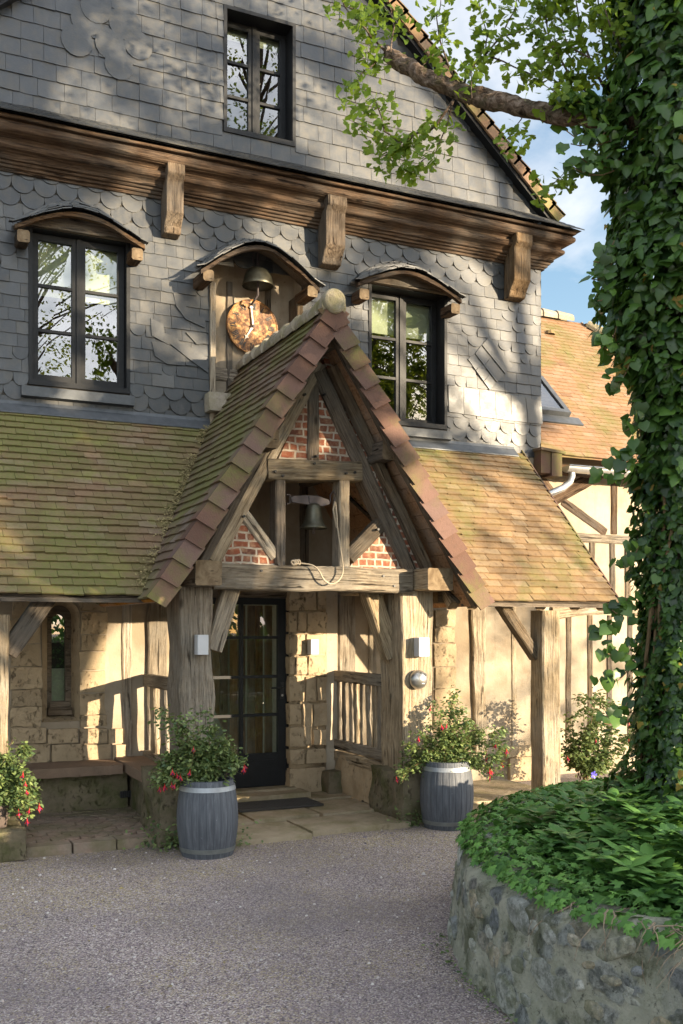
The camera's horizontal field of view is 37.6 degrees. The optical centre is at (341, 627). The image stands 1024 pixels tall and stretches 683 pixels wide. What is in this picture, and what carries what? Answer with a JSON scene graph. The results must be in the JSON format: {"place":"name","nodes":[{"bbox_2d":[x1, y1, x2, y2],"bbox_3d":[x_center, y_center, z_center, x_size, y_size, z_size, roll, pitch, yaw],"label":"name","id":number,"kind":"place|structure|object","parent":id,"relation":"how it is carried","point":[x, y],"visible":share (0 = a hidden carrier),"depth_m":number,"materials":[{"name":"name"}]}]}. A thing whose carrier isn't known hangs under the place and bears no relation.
{"place":"outdoors","nodes":[
{"label":"outdoors","id":0,"kind":"place"},
{"bbox_2d":[17,806,172,857],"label":"bay paving","id":1,"kind":"structure","parent":0,"point":[75,832],"depth_m":8.37,"materials":[{"name":"beige stone"}]},
{"bbox_2d":[9,755,157,815],"bbox_3d":[-2.996,1.500,8.742,3.223,0.501,1.134,0,0,-25],"label":"stone bench","id":2,"kind":"object","parent":1,"relation":"on","point":[77,785],"visible":0.56,"depth_m":9.21,"materials":[{"name":"brown stone"}]},
{"bbox_2d":[0,769,635,1023],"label":"gravel ground","id":3,"kind":"structure","parent":0,"point":[322,991],"depth_m":5.84,"materials":[{"name":"grey gravel"}]},
{"bbox_2d":[177,775,237,859],"bbox_3d":[-1.063,1.499,7.966,0.484,0.602,0.484,0,0,-25],"label":"planter barrel","id":4,"kind":"object","parent":3,"relation":"on","point":[207,820],"visible":0.98,"depth_m":7.77,"materials":[{"name":"grey wood"}]},
{"bbox_2d":[146,704,248,791],"bbox_3d":[-1.142,0.968,7.965,0.806,0.740,0.537,0,0,-6],"label":"fuchsia shrub","id":5,"kind":"object","parent":4,"relation":"in","point":[206,763],"visible":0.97,"depth_m":7.87,"materials":[{"name":"green plant"}]},
{"bbox_2d":[1,827,457,1020],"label":"fallen bits","id":6,"kind":"object","parent":3,"relation":"on","point":[205,904],"visible":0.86,"depth_m":6.96,"materials":[{"name":"brown plant"}]},
{"bbox_2d":[122,800,423,852],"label":"weeds","id":7,"kind":"object","parent":3,"relation":"on","point":[170,843],"visible":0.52,"depth_m":8.18,"materials":[{"name":"green plant"}]},
{"bbox_2d":[96,288,494,844],"bbox_3d":[-0.544,-0.518,9.486,3.206,4.677,2.331,0,0,-25],"label":"entrance porch","id":8,"kind":"object","parent":3,"relation":"on","point":[306,405],"visible":0.83,"depth_m":8.90,"materials":[{"name":"wood"}]},
{"bbox_2d":[194,635,207,654],"bbox_3d":[-1.166,0.144,8.343,0.093,0.165,0.110,0,0,-25],"label":"wall lamp","id":9,"kind":"object","parent":8,"relation":"attached to","point":[200,644],"visible":1,"depth_m":8.29,"materials":[{"name":"white metal"}]},
{"bbox_2d":[286,490,334,533],"bbox_3d":[-0.270,-1.038,8.941,0.249,0.399,0.444,0,0,39],"label":"bell","id":10,"kind":"object","parent":8,"relation":"hanging from","point":[313,520],"visible":0.99,"depth_m":8.91,"materials":[{"name":"grey metal"}]},
{"bbox_2d":[291,501,343,584],"bbox_3d":[-0.226,-0.750,8.796,0.490,0.752,0.146,0,0,-25],"label":"bell rope","id":11,"kind":"object","parent":8,"relation":"hanging from","point":[296,562],"visible":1,"depth_m":8.84,"materials":[{"name":"white fabric"}]},
{"bbox_2d":[409,670,427,688],"bbox_3d":[0.719,0.480,9.227,0.180,0.180,0.095,0,0,-25],"label":"wall ashtray","id":12,"kind":"object","parent":8,"relation":"attached to","point":[418,679],"depth_m":9.20,"materials":[{"name":"metal"}]},
{"bbox_2d":[414,637,428,656],"bbox_3d":[0.734,0.179,9.237,0.110,0.174,0.110,0,0,-25],"label":"wall lamp","id":13,"kind":"object","parent":8,"relation":"attached to","point":[421,646],"visible":1,"depth_m":9.19,"materials":[{"name":"white metal"}]},
{"bbox_2d":[0,0,618,862],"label":"manor house","id":14,"kind":"structure","parent":3,"relation":"on","point":[168,168],"depth_m":10.16,"materials":[{"name":"stone"}]},
{"bbox_2d":[0,804,9,827],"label":"flower pot","id":15,"kind":"object","parent":14,"relation":"on","point":[4,813],"visible":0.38,"depth_m":7.78,"materials":[{"name":"stone"}]},
{"bbox_2d":[0,737,43,825],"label":"fuchsia shrub","id":16,"kind":"object","parent":15,"relation":"in","point":[15,779],"visible":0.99,"depth_m":7.74,"materials":[{"name":"green plant"}]},
{"bbox_2d":[42,602,79,721],"bbox_3d":[-2.740,0.300,9.816,0.600,1.800,0.622,0,0,-25],"label":"arched window","id":17,"kind":"structure","parent":14,"relation":"in","point":[61,626],"depth_m":9.68,"materials":[{"name":"glass"}]},
{"bbox_2d":[21,226,134,407],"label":"window","id":18,"kind":"structure","parent":14,"relation":"in","point":[79,285],"depth_m":9.76,"materials":[{"name":"glass"}]},
{"bbox_2d":[124,425,209,592],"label":"leaf litter","id":19,"kind":"object","parent":14,"relation":"on","point":[174,503],"visible":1,"depth_m":9.01,"materials":[{"name":"brown plant"}]},
{"bbox_2d":[226,299,277,351],"bbox_3d":[-0.925,-3.147,10.495,0.566,0.566,0.060,0,0,-25],"label":"wall clock","id":20,"kind":"object","parent":14,"relation":"attached to","point":[249,327],"depth_m":10.49,"materials":[{"name":"gold metal"}]},
{"bbox_2d":[213,597,295,793],"bbox_3d":[-0.989,0.670,10.227,1.060,2.060,0.250,0,0,-25],"label":"door","id":21,"kind":"structure","parent":14,"relation":"in","point":[265,772],"depth_m":10.37,"materials":[{"name":"paint"}]},
{"bbox_2d":[242,251,273,305],"bbox_3d":[-0.861,-3.636,10.337,0.330,0.591,0.330,0,0,-25],"label":"bell","id":22,"kind":"object","parent":14,"relation":"hanging from","point":[257,278],"visible":0.99,"depth_m":10.30,"materials":[{"name":"brown metal"}]},
{"bbox_2d":[223,4,295,146],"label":"window","id":23,"kind":"structure","parent":14,"relation":"in","point":[259,103],"depth_m":10.59,"materials":[{"name":"glass"}]},
{"bbox_2d":[308,639,318,653],"bbox_3d":[-0.298,0.201,10.442,0.089,0.157,0.110,0,0,-25],"label":"wall lamp","id":24,"kind":"object","parent":14,"relation":"attached to","point":[313,646],"visible":1,"depth_m":10.39,"materials":[{"name":"white metal"}]},
{"bbox_2d":[368,283,451,440],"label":"window","id":25,"kind":"structure","parent":14,"relation":"in","point":[407,334],"depth_m":11.38,"materials":[{"name":"glass"}]},
{"bbox_2d":[420,760,473,830],"bbox_3d":[0.950,1.499,9.067,0.484,0.602,0.484,0,0,2],"label":"planter barrel","id":26,"kind":"object","parent":3,"relation":"on","point":[446,798],"visible":0.89,"depth_m":8.87,"materials":[{"name":"wood"}]},
{"bbox_2d":[393,685,514,786],"bbox_3d":[1.019,0.971,9.033,1.168,0.880,0.600,0,0,-7],"label":"fuchsia shrub","id":27,"kind":"object","parent":26,"relation":"in","point":[450,747],"visible":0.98,"depth_m":9.01,"materials":[{"name":"green plant"}]},
{"bbox_2d":[422,931,517,1022],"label":"weeds","id":28,"kind":"object","parent":3,"relation":"on","point":[480,990],"visible":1,"depth_m":5.12,"materials":[{"name":"green plant"}]},
{"bbox_2d":[447,799,682,1023],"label":"raised bed","id":29,"kind":"object","parent":3,"relation":"on","point":[543,977],"visible":0.62,"depth_m":4.39,"materials":[{"name":"stone"}]},
{"bbox_2d":[323,0,682,802],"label":"ginkgo tree","id":30,"kind":"object","parent":29,"relation":"on","point":[599,16],"visible":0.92,"depth_m":6.28,"materials":[{"name":"green plant"}]},
{"bbox_2d":[542,0,682,828],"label":"climbing ivy","id":31,"kind":"object","parent":30,"relation":"attached to","point":[639,177],"visible":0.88,"depth_m":5.90,"materials":[{"name":"green plant"}]},
{"bbox_2d":[453,776,682,949],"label":"ivy ground cover","id":32,"kind":"object","parent":29,"relation":"on","point":[518,880],"visible":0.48,"depth_m":4.91,"materials":[{"name":"green plant"}]},
{"bbox_2d":[493,775,682,921],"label":"leafy ground cover","id":33,"kind":"object","parent":29,"relation":"on","point":[638,853],"visible":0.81,"depth_m":5.16,"materials":[{"name":"green plant"}]},
{"bbox_2d":[525,893,682,989],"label":"ivy roots","id":34,"kind":"object","parent":29,"relation":"on","point":[652,925],"visible":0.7,"depth_m":4.00,"materials":[{"name":"brown plant"}]},
{"bbox_2d":[533,308,642,773],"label":"side wing","id":35,"kind":"structure","parent":3,"relation":"on","point":[583,412],"depth_m":12.62,"materials":[{"name":"beige paint"}]},
{"bbox_2d":[560,687,634,780],"bbox_3d":[2.842,1.185,11.104,0.960,1.067,0.582,0,0,-2],"label":"fuchsia shrub","id":36,"kind":"object","parent":3,"relation":"on","point":[585,763],"visible":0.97,"depth_m":11.03,"materials":[{"name":"green plant"}]},
{"bbox_2d":[235,779,530,846],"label":"porch paving","id":37,"kind":"structure","parent":0,"point":[339,813],"depth_m":9.18,"materials":[{"name":"stone"}]},
{"bbox_2d":[236,788,310,801],"bbox_3d":[-0.979,1.707,10.029,1.330,0.094,0.348,0,0,-25],"label":"door step","id":38,"kind":"object","parent":37,"relation":"on","point":[271,795],"depth_m":10.03,"materials":[{"name":"stone"}]},
{"bbox_2d":[237,797,323,812],"bbox_3d":[-0.650,1.713,9.718,0.860,0.018,0.420,0,0,-25],"label":"door mat","id":39,"kind":"object","parent":37,"relation":"on","point":[251,806],"depth_m":9.69,"materials":[{"name":"rubber"}]},
{"bbox_2d":[400,0,653,326],"label":"sky","id":40,"kind":"structure","parent":0,"point":[561,289],"materials":[{"name":"blue"}]}
]}

